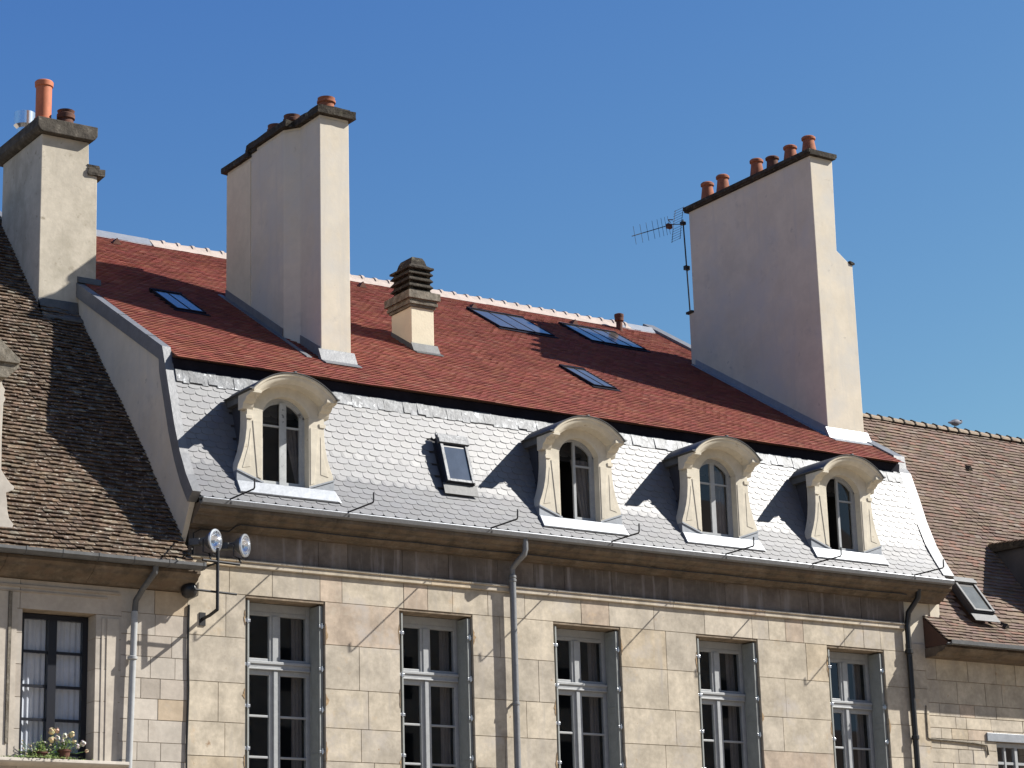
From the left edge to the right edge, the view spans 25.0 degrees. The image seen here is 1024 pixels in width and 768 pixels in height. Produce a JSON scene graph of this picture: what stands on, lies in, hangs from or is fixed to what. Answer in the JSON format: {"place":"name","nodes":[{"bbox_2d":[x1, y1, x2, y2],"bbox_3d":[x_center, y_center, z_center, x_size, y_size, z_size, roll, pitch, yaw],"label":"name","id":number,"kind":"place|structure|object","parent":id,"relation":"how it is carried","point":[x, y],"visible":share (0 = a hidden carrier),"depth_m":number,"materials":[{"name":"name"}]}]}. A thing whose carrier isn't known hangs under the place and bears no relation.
{"place":"outdoors","nodes":[
{"label":"outdoors","id":0,"kind":"place"},
{"bbox_2d":[0,79,206,767],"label":"old house","id":1,"kind":"structure","parent":0,"point":[99,566],"depth_m":34.41,"materials":[{"name":"stone"}]},
{"bbox_2d":[0,735,92,759],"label":"trailing plant","id":2,"kind":"object","parent":1,"relation":"on","point":[39,752],"visible":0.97,"depth_m":32.78,"materials":[{"name":"green plant"}]},
{"bbox_2d":[18,613,87,759],"bbox_3d":[-6.710,4.406,33.529,1.135,2.120,0.130,9,-18,-33],"label":"window","id":3,"kind":"structure","parent":1,"relation":"in","point":[65,675],"depth_m":33.62,"materials":[{"name":"black paint"}]},
{"bbox_2d":[46,727,88,758],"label":"potted flowers","id":4,"kind":"object","parent":1,"relation":"on","point":[64,750],"visible":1,"depth_m":33.04,"materials":[{"name":"white plant"}]},
{"bbox_2d":[185,605,189,767],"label":"cable","id":5,"kind":"object","parent":1,"relation":"attached to","point":[188,690],"visible":1,"depth_m":34.41,"materials":[{"name":"black metal"}]},
{"bbox_2d":[180,583,197,597],"bbox_3d":[-4.852,3.064,34.636,0.257,0.310,0.328,9,-18,-33],"label":"alarm bell","id":6,"kind":"object","parent":1,"relation":"attached to","point":[187,590],"visible":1,"depth_m":34.50,"materials":[{"name":"black metal"}]},
{"bbox_2d":[0,0,1023,438],"label":"sky","id":7,"kind":"structure","parent":0,"point":[516,149],"materials":[{"name":"blue"}]},
{"label":"ground","id":8,"kind":"structure","parent":0,"visible":0},
{"bbox_2d":[0,95,954,767],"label":"townhouse","id":9,"kind":"structure","parent":8,"relation":"on","point":[278,365],"depth_m":39.79,"materials":[{"name":"stone"}]},
{"bbox_2d":[195,548,239,625],"bbox_3d":[-4.525,3.049,34.748,0.721,1.100,0.528,9,-18,-33],"label":"lamp bracket","id":10,"kind":"object","parent":9,"relation":"attached to","point":[203,617],"visible":0.94,"depth_m":34.61,"materials":[{"name":"metal"}]},
{"bbox_2d":[188,529,221,559],"bbox_3d":[-4.641,2.441,34.767,0.468,0.484,0.354,-9,-17,24],"label":"floodlight","id":11,"kind":"object","parent":10,"relation":"attached to","point":[211,540],"visible":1,"depth_m":34.78,"materials":[{"name":"metal"}]},
{"bbox_2d":[220,534,250,562],"bbox_3d":[-4.236,2.514,35.015,0.467,0.456,0.354,-7,-16,18],"label":"floodlight","id":12,"kind":"object","parent":10,"relation":"attached to","point":[241,545],"visible":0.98,"depth_m":35.00,"materials":[{"name":"metal"}]},
{"bbox_2d":[245,595,324,767],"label":"window","id":13,"kind":"structure","parent":9,"relation":"in","point":[311,669],"depth_m":35.82,"materials":[{"name":"grey paint"}]},
{"bbox_2d":[399,608,474,767],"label":"window","id":14,"kind":"structure","parent":9,"relation":"in","point":[460,679],"depth_m":37.34,"materials":[{"name":"grey paint"}]},
{"bbox_2d":[434,433,478,496],"bbox_3d":[-0.935,1.335,38.147,0.655,1.094,0.374,9,-18,-33],"label":"roof window","id":15,"kind":"structure","parent":9,"relation":"in","point":[453,455],"depth_m":38.08,"materials":[{"name":"metal"}]},
{"bbox_2d":[192,524,906,594],"bbox_3d":[1.240,3.240,38.907,14.542,0.520,0.263,9,-18,-33],"label":"cable","id":16,"kind":"object","parent":9,"relation":"attached to","point":[532,555],"visible":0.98,"depth_m":38.18,"materials":[{"name":"black metal"}]},
{"bbox_2d":[553,622,624,767],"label":"window","id":17,"kind":"structure","parent":9,"relation":"in","point":[608,689],"depth_m":39.00,"materials":[{"name":"grey paint"}]},
{"bbox_2d":[633,206,690,310],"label":"tv antenna","id":18,"kind":"object","parent":9,"relation":"on","point":[686,267],"visible":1,"depth_m":49.67,"materials":[{"name":"metal"}]},
{"bbox_2d":[696,634,761,767],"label":"window","id":19,"kind":"structure","parent":9,"relation":"in","point":[747,698],"depth_m":40.67,"materials":[{"name":"grey paint"}]},
{"bbox_2d":[827,645,888,767],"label":"window","id":20,"kind":"structure","parent":9,"relation":"in","point":[874,707],"depth_m":42.34,"materials":[{"name":"grey paint"}]},
{"bbox_2d":[863,412,1023,767],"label":"brown roof house","id":21,"kind":"structure","parent":8,"relation":"on","point":[969,485],"depth_m":45.41,"materials":[{"name":"tile"}]},
{"bbox_2d":[948,419,961,425],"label":"pigeon","id":22,"kind":"object","parent":21,"relation":"on","point":[955,422],"visible":1,"depth_m":50.79,"materials":[{"name":"grey"}]},
{"bbox_2d":[925,706,989,754],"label":"cable","id":23,"kind":"object","parent":21,"relation":"attached to","point":[986,745],"visible":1,"depth_m":42.87,"materials":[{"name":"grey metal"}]},
{"bbox_2d":[952,576,1000,622],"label":"roof window","id":24,"kind":"structure","parent":21,"relation":"in","point":[966,590],"depth_m":44.26,"materials":[{"name":"metal"}]},
{"bbox_2d":[996,743,1023,767],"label":"window","id":25,"kind":"structure","parent":21,"relation":"in","point":[1013,747],"depth_m":43.89,"materials":[{"name":"grey paint"}]}
]}

